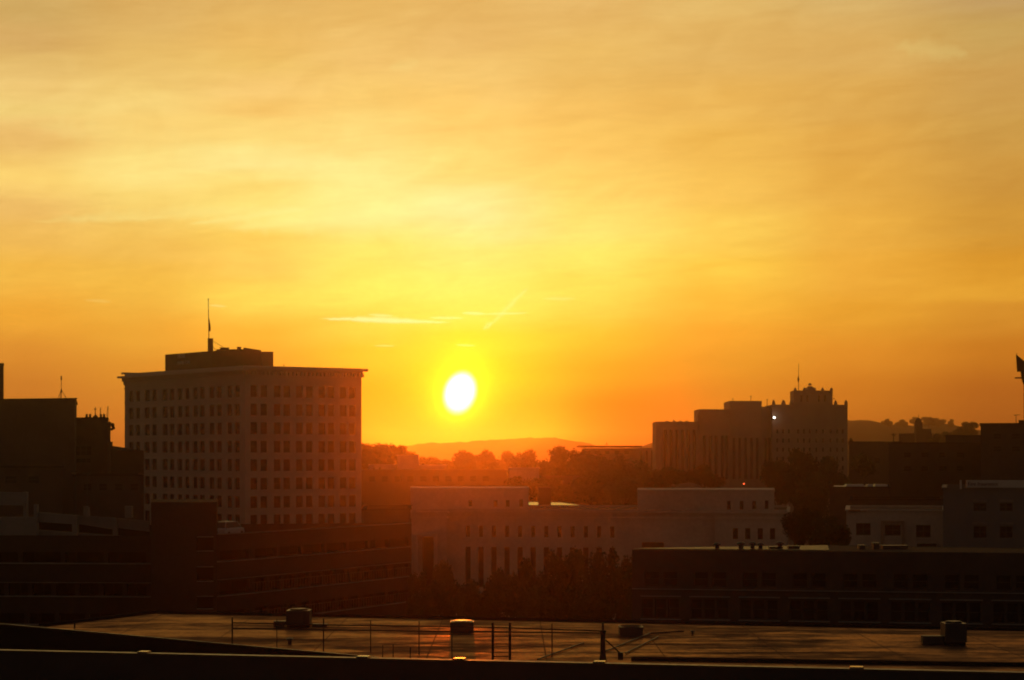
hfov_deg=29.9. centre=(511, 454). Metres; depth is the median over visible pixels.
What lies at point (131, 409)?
window
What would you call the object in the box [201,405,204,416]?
window
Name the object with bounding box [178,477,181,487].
window
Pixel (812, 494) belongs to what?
tree
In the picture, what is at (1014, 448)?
window
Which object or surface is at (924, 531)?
window
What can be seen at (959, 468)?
window
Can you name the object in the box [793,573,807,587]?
window
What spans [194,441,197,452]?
window
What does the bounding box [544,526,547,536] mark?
window
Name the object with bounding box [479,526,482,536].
window
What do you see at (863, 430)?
hill
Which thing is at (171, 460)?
window
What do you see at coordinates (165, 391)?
window
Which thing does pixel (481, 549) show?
window
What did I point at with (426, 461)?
tree
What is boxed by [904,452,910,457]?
window
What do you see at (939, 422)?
tree
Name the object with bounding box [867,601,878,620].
window
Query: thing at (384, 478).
window
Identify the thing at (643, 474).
tree
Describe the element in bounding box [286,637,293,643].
roof vent
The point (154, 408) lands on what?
window
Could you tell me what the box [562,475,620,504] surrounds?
tree
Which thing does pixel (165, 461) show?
window
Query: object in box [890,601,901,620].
window
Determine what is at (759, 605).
window
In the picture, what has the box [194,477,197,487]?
window
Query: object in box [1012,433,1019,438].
window
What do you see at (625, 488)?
tree
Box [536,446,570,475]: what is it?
tree
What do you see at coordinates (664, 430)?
window
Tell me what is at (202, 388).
window
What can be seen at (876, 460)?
window
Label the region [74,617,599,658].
railing
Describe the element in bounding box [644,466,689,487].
tree
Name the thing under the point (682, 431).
window
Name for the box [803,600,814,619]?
window
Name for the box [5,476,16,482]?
window
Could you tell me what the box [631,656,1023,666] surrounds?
wall
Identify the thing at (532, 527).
window
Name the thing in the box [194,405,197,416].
window
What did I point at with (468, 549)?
window
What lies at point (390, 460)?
tree
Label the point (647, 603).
window
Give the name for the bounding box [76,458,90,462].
window
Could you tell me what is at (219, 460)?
window
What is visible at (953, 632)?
hvac unit
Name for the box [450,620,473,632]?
roof hatch
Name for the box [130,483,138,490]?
window
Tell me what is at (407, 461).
rooftop block
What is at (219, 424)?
window
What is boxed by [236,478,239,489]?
window
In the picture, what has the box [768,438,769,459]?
window
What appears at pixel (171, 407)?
window
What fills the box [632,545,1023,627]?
building
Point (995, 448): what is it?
window
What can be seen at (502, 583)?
tree
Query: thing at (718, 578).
window
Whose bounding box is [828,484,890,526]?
building
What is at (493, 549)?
window
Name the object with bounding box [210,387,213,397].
window
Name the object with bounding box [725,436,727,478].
window
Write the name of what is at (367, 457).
tree
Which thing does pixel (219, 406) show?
window
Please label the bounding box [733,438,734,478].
window
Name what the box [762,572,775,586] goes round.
window
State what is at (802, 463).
tree
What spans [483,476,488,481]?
window
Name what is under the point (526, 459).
tree
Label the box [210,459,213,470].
window
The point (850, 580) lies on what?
window
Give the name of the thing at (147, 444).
window
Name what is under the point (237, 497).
window
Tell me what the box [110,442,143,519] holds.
gabled house
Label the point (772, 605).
window
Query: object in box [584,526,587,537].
window
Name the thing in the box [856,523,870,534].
window
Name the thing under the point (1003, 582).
window
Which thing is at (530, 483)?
tree
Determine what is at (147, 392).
window
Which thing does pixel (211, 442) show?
window
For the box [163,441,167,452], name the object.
window
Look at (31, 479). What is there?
window
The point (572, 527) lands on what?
window
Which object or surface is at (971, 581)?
window
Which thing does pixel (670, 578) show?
window
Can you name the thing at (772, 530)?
window
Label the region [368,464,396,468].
warehouse
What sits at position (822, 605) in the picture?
window
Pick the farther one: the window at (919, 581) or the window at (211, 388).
the window at (211, 388)
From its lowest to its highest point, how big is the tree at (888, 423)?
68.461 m
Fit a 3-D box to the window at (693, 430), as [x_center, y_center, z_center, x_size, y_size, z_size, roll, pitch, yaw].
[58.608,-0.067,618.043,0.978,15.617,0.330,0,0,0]
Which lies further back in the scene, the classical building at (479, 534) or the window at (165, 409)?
the window at (165, 409)
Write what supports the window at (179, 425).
in the office building at (248, 436)
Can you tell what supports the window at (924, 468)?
in the brick building at (923, 469)
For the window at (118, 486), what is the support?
in the brick building at (112, 494)
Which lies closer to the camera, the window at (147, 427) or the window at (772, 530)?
the window at (772, 530)
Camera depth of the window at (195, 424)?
408.07 m
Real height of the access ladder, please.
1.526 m
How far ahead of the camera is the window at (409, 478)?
473.54 m
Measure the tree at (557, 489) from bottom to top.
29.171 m
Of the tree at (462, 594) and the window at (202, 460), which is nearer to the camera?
the tree at (462, 594)
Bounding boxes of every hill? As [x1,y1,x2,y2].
[404,437,624,462]
[630,420,980,474]
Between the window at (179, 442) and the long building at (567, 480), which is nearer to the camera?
the window at (179, 442)
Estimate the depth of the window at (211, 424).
403.02 m
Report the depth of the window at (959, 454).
348.95 m
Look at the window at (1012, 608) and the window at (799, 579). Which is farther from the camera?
the window at (799, 579)
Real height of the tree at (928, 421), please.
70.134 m
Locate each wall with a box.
[0,649,1023,679]
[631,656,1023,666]
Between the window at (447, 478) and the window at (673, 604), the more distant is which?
the window at (447, 478)
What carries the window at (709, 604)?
in the building at (910, 585)
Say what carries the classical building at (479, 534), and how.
on the ground
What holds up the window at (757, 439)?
in the gothic building at (737, 443)
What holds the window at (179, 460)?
in the office building at (248, 436)
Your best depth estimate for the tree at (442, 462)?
636.21 m
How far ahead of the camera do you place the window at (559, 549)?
301.41 m
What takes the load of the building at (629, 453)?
on the ground
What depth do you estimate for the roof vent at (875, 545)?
132.65 m
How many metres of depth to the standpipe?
73.81 m
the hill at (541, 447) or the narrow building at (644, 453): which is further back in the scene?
the hill at (541, 447)
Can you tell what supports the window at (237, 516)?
in the office building at (248, 436)
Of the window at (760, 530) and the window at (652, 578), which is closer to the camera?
the window at (652, 578)
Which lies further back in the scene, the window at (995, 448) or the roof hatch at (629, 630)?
the window at (995, 448)
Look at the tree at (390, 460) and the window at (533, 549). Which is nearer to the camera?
the window at (533, 549)
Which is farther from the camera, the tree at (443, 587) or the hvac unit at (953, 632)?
the tree at (443, 587)
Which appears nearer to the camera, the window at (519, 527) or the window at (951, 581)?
the window at (951, 581)
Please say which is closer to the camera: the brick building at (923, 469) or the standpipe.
the standpipe
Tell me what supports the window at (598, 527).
in the classical building at (479, 534)
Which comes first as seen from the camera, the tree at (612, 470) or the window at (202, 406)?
the window at (202, 406)
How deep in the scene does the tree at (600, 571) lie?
194.65 m
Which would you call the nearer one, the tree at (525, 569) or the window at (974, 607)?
the window at (974, 607)
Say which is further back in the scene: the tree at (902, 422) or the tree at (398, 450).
the tree at (902, 422)
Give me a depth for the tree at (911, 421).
1838.65 m
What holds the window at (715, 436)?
in the gothic building at (737, 443)
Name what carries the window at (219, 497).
in the office building at (248, 436)
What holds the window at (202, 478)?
in the office building at (248, 436)
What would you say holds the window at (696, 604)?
in the building at (910, 585)
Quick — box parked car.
[218,521,244,533]
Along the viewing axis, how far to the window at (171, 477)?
416.12 m
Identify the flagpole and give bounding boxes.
[208,299,208,337]
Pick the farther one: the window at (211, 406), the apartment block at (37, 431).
the window at (211, 406)
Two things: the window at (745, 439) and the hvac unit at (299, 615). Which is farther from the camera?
the window at (745, 439)
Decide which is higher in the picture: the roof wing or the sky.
the sky
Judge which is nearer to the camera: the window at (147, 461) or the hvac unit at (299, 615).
the hvac unit at (299, 615)
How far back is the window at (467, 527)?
303.47 m
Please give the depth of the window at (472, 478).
477.90 m
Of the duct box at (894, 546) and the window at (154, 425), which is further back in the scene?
the window at (154, 425)
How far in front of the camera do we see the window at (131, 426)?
430.27 m
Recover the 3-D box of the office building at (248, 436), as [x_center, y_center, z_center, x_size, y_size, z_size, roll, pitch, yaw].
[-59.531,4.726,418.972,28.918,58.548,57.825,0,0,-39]
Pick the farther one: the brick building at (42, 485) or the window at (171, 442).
the window at (171, 442)
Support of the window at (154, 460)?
in the office building at (248, 436)
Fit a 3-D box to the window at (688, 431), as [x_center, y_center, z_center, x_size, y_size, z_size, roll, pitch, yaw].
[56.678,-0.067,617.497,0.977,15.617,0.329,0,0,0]
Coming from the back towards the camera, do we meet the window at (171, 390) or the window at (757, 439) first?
the window at (757, 439)
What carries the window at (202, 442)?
in the office building at (248, 436)
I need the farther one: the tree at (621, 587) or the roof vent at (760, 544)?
the tree at (621, 587)
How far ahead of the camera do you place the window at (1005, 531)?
229.19 m
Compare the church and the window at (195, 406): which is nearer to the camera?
the window at (195, 406)
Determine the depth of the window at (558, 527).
301.41 m
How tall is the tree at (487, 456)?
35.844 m
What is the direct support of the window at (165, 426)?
in the office building at (248, 436)
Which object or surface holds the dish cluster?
attached to the masonry building at (93, 444)
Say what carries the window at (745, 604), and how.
in the building at (910, 585)
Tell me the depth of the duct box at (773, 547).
132.65 m
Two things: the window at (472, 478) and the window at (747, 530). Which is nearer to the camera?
the window at (747, 530)
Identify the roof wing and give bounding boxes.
[0,623,374,656]
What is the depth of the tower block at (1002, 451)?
318.98 m
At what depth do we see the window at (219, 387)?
400.37 m
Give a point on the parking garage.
(179, 555)
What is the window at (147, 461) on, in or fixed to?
in the office building at (248, 436)
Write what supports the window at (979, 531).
in the shop building at (985, 517)
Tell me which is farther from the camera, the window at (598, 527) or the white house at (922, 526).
the window at (598, 527)
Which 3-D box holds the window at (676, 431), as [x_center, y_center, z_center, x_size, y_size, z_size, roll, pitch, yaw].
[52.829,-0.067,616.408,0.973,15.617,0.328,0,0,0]
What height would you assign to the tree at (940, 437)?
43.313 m
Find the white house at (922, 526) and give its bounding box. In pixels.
[845,505,942,546]
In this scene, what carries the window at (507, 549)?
in the classical building at (479, 534)
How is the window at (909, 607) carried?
in the building at (910, 585)
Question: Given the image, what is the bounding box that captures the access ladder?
[492,622,510,659]
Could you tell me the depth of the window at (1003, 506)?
229.19 m
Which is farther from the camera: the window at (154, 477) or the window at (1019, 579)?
the window at (154, 477)
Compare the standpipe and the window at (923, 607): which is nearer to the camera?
the standpipe
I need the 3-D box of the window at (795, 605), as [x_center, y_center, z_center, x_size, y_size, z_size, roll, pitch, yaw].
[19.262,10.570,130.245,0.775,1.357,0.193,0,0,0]
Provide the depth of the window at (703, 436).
619.80 m
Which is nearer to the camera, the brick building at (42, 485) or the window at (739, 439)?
the brick building at (42, 485)
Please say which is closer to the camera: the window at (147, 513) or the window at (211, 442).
the window at (211, 442)
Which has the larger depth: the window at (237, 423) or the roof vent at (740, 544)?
the window at (237, 423)
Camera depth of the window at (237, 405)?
394.74 m
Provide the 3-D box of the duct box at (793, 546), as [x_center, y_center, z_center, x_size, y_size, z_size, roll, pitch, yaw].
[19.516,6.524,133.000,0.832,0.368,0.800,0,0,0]
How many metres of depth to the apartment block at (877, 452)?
480.00 m
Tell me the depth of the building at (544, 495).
330.50 m
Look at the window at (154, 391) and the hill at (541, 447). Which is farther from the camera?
the hill at (541, 447)
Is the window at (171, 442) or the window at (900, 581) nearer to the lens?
the window at (900, 581)
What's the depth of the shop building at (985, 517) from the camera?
229.35 m
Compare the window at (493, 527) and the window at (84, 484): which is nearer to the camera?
the window at (84, 484)
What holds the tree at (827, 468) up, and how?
on the ground
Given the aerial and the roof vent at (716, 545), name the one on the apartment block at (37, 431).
the aerial
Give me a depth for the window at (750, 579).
130.78 m
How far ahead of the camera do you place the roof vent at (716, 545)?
132.86 m
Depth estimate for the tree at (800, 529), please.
209.28 m
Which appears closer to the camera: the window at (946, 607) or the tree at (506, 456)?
the window at (946, 607)
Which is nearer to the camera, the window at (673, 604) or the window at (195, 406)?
the window at (673, 604)
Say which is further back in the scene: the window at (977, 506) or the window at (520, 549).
the window at (520, 549)
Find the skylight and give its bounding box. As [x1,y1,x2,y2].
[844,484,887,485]
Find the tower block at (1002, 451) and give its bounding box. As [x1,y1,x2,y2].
[980,414,1023,479]
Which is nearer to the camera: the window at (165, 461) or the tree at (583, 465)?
the window at (165, 461)
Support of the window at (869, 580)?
in the building at (910, 585)
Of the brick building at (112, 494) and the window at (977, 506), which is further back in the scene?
the brick building at (112, 494)
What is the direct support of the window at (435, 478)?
in the long building at (385, 486)
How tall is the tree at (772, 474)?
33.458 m
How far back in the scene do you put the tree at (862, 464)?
468.81 m
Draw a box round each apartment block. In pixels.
[0,363,77,514]
[848,441,900,483]
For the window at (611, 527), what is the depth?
300.23 m
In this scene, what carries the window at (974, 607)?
in the building at (910, 585)
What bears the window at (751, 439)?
in the gothic building at (737, 443)
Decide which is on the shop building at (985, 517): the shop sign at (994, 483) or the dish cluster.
the shop sign at (994, 483)
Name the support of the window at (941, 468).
in the brick building at (923, 469)
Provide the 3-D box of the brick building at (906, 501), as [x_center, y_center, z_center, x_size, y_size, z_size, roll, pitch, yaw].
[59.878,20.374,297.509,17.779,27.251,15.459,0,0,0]
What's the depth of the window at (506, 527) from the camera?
302.58 m
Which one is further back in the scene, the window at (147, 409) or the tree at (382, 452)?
the tree at (382, 452)
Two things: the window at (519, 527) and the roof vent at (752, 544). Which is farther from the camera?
the window at (519, 527)
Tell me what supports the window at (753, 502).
in the classical building at (479, 534)
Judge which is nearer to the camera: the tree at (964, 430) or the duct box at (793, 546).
the duct box at (793, 546)
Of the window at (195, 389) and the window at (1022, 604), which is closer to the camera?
the window at (1022, 604)
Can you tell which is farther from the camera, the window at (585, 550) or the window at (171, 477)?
the window at (171, 477)
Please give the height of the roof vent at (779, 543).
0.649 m
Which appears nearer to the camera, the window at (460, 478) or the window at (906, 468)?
the window at (906, 468)
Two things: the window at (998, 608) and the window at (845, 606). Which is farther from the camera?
the window at (845, 606)
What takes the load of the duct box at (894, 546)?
on the building at (910, 585)
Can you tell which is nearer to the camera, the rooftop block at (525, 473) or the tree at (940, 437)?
the rooftop block at (525, 473)
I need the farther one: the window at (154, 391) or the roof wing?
the window at (154, 391)
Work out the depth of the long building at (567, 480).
503.82 m
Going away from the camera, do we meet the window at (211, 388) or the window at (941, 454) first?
the window at (941, 454)
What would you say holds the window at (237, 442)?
in the office building at (248, 436)
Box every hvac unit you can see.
[273,608,327,627]
[921,620,966,644]
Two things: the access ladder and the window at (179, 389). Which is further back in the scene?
the window at (179, 389)
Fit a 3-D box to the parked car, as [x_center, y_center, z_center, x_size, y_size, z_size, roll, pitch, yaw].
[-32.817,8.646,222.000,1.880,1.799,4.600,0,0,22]
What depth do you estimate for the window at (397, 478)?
472.73 m
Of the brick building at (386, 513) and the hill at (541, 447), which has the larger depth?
the hill at (541, 447)
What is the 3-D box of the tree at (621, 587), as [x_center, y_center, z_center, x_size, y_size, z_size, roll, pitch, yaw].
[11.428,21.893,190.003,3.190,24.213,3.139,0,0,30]
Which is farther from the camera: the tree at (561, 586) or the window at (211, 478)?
the window at (211, 478)
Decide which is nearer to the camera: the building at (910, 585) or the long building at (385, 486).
the building at (910, 585)
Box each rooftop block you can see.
[397,455,418,468]
[508,467,539,485]
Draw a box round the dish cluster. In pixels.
[110,422,114,440]
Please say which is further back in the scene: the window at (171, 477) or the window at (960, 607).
the window at (171, 477)
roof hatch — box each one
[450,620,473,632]
[618,624,642,636]
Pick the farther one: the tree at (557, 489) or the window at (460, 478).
the window at (460, 478)
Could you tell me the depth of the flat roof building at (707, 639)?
83.27 m
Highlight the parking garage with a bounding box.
[0,492,411,626]
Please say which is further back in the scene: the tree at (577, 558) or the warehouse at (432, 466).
the warehouse at (432, 466)
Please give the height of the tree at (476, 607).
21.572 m
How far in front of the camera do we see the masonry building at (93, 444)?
345.00 m
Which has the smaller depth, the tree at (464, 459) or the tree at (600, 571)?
the tree at (600, 571)
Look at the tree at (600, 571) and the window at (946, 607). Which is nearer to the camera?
the window at (946, 607)
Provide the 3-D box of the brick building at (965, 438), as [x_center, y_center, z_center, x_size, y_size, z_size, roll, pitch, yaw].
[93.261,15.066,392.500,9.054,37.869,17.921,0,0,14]
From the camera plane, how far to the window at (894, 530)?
248.78 m
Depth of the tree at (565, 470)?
548.25 m
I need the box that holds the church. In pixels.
[899,413,931,441]
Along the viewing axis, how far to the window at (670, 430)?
615.88 m
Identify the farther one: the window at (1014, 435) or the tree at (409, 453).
the tree at (409, 453)
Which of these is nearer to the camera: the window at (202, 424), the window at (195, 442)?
the window at (202, 424)
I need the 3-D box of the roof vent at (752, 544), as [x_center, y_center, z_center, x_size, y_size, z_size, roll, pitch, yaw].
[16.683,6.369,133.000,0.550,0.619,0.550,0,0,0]
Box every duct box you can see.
[768,546,781,548]
[787,545,799,548]
[880,545,908,548]
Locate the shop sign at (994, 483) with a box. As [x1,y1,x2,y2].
[960,480,1023,488]
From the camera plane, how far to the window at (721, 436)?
621.02 m
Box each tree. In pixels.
[361,443,376,468]
[361,443,393,468]
[367,454,396,468]
[389,443,406,461]
[394,445,416,454]
[406,571,439,615]
[419,457,438,464]
[427,559,459,615]
[433,459,454,468]
[448,450,489,468]
[450,578,487,616]
[464,587,506,616]
[475,449,501,468]
[479,567,522,617]
[492,451,514,475]
[504,476,540,501]
[506,449,542,472]
[507,557,535,617]
[528,549,577,618]
[533,477,576,503]
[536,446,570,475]
[555,448,592,475]
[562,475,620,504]
[564,545,592,601]
[570,452,616,500]
[587,545,619,618]
[596,453,653,503]
[599,476,643,504]
[611,555,631,619]
[626,467,659,487]
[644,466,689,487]
[683,464,727,487]
[759,457,797,504]
[776,447,821,543]
[780,506,821,544]
[790,474,834,518]
[808,515,851,544]
[811,454,851,514]
[849,453,876,483]
[884,418,892,426]
[894,419,907,427]
[909,417,917,423]
[921,417,936,428]
[931,418,945,426]
[932,431,951,441]
[947,419,953,426]
[950,421,979,434]
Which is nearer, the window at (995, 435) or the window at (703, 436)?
the window at (995, 435)
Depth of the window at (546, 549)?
301.77 m
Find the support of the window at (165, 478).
in the office building at (248, 436)
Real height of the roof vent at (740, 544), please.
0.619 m
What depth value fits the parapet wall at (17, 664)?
46.92 m
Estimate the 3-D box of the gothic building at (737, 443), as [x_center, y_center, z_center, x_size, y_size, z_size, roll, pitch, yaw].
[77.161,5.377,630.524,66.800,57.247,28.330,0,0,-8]
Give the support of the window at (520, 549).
in the classical building at (479, 534)
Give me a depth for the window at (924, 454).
347.17 m
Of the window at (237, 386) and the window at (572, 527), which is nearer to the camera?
the window at (572, 527)
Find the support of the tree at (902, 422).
on the ground
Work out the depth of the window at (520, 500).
309.38 m
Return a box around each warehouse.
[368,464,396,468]
[419,465,446,468]
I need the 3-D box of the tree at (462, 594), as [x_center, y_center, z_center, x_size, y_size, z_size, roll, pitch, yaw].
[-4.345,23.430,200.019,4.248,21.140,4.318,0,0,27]
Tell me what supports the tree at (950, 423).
on the ground
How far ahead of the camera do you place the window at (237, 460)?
394.74 m
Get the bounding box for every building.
[0,465,63,516]
[39,610,1023,670]
[72,473,142,519]
[76,407,109,474]
[117,338,367,524]
[361,469,507,573]
[361,505,411,522]
[410,486,789,619]
[507,476,592,504]
[529,487,576,504]
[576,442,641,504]
[632,545,1023,627]
[637,448,651,470]
[652,383,847,544]
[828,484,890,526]
[849,497,942,505]
[887,442,980,496]
[942,484,1023,547]
[944,435,980,442]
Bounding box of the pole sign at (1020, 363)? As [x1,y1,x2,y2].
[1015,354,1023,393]
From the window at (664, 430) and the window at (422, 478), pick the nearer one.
the window at (422, 478)
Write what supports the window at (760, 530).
in the classical building at (479, 534)
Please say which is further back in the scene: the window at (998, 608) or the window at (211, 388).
the window at (211, 388)
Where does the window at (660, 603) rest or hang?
in the building at (910, 585)
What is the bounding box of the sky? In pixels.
[0,0,1023,447]
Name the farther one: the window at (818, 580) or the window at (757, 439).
the window at (757, 439)
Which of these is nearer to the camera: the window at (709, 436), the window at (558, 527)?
the window at (558, 527)
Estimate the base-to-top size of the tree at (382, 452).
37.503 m
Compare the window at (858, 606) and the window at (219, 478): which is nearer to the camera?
the window at (858, 606)
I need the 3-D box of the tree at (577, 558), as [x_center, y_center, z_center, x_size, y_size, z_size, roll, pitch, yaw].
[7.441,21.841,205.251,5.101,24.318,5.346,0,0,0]
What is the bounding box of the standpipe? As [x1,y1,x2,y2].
[599,623,622,660]
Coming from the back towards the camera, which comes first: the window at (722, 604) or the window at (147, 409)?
the window at (147, 409)
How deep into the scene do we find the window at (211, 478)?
402.92 m
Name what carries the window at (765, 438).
in the gothic building at (737, 443)
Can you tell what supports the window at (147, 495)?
in the office building at (248, 436)
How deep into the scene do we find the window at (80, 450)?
345.23 m
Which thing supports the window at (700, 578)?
in the building at (910, 585)
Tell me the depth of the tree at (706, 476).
467.89 m
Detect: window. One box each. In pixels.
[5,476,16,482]
[28,476,38,482]
[76,446,90,454]
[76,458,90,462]
[83,483,91,490]
[99,483,106,490]
[115,483,122,490]
[130,391,132,401]
[130,408,132,418]
[130,425,132,435]
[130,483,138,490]
[145,390,149,400]
[145,407,149,417]
[145,424,149,435]
[145,442,149,452]
[145,459,149,469]
[145,476,149,486]
[145,493,149,503]
[145,510,149,520]
[153,390,156,400]
[153,407,156,417]
[153,424,156,434]
[153,442,156,452]
[153,459,156,469]
[153,476,156,486]
[163,389,167,399]
[163,407,167,417]
[163,424,167,434]
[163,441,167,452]
[163,459,167,469]
[163,476,167,487]
[170,389,173,399]
[170,406,173,417]
[170,424,173,434]
[170,441,173,452]
[170,459,173,469]
[170,476,173,487]
[178,388,181,399]
[178,406,181,416]
[178,424,181,434]
[178,441,181,452]
[178,459,181,469]
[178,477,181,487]
[194,387,197,398]
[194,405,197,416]
[194,423,197,434]
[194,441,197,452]
[194,459,197,470]
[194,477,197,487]
[201,387,204,398]
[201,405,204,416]
[201,423,204,434]
[201,441,204,452]
[201,459,204,470]
[201,477,204,488]
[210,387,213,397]
[210,405,213,415]
[210,423,213,434]
[210,441,213,452]
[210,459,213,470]
[210,477,213,488]
[218,386,221,397]
[218,404,221,415]
[218,423,221,433]
[218,441,221,452]
[218,459,221,470]
[218,477,221,488]
[218,496,221,506]
[236,385,239,396]
[236,404,239,415]
[236,422,239,433]
[236,441,239,452]
[236,459,239,470]
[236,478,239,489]
[236,496,239,507]
[236,515,239,523]
[382,476,387,481]
[395,476,400,481]
[407,476,412,481]
[420,476,425,481]
[433,476,438,481]
[445,476,450,481]
[458,476,463,481]
[466,525,469,536]
[466,547,470,580]
[470,476,475,481]
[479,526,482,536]
[479,547,483,586]
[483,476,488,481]
[491,547,496,580]
[492,526,495,536]
[505,526,508,536]
[505,547,509,575]
[518,526,521,536]
[518,547,522,578]
[519,499,522,506]
[531,526,534,536]
[531,547,535,576]
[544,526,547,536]
[544,547,548,582]
[557,526,560,536]
[557,547,561,560]
[571,526,574,536]
[583,548,587,573]
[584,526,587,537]
[597,526,600,537]
[610,526,613,537]
[642,598,652,617]
[645,571,659,585]
[655,598,665,617]
[663,571,677,585]
[664,430,665,467]
[668,598,679,617]
[670,430,671,466]
[675,430,677,468]
[681,430,683,470]
[687,430,689,470]
[691,599,701,617]
[693,430,694,468]
[694,572,707,585]
[703,436,704,463]
[704,599,714,618]
[709,436,710,468]
[712,572,726,586]
[715,436,716,473]
[717,599,728,618]
[721,436,722,477]
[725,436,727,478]
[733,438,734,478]
[733,528,737,538]
[738,438,740,478]
[740,599,751,618]
[743,572,757,586]
[744,438,746,478]
[745,528,749,538]
[750,438,752,478]
[752,501,755,508]
[754,600,764,618]
[756,438,758,478]
[758,528,762,538]
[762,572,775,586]
[765,438,766,466]
[767,600,777,619]
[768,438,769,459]
[770,528,774,538]
[790,600,800,619]
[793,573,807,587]
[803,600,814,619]
[811,573,825,587]
[817,600,827,619]
[840,601,851,620]
[843,573,857,587]
[853,601,864,620]
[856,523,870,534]
[862,573,876,587]
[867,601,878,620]
[874,458,879,462]
[885,525,900,535]
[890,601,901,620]
[893,574,907,588]
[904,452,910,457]
[904,466,910,470]
[904,602,915,621]
[912,574,926,588]
[916,525,930,537]
[918,602,928,621]
[922,452,927,457]
[922,466,927,470]
[939,452,945,457]
[939,466,945,470]
[941,602,952,621]
[944,574,959,588]
[955,602,966,621]
[957,452,962,457]
[957,466,962,470]
[964,574,978,589]
[969,602,980,622]
[974,503,985,510]
[974,526,985,537]
[993,433,1001,438]
[993,446,1001,451]
[993,603,1004,622]
[996,575,1010,589]
[1000,503,1012,510]
[1000,526,1012,537]
[1007,603,1018,622]
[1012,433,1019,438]
[1012,446,1019,451]
[1015,575,1023,589]
[1021,603,1023,622]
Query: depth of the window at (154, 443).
421.84 m
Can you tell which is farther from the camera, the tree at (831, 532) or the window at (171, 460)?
the window at (171, 460)
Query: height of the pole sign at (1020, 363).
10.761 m
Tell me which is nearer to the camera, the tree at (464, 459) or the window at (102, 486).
the window at (102, 486)
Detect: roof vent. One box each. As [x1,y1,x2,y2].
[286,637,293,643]
[713,543,720,548]
[737,542,744,548]
[749,542,755,548]
[757,542,763,548]
[776,541,783,546]
[871,542,879,548]
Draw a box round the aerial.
[58,376,65,397]
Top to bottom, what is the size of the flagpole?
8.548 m
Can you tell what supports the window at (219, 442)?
in the office building at (248, 436)
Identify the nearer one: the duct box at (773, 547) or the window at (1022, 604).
the window at (1022, 604)

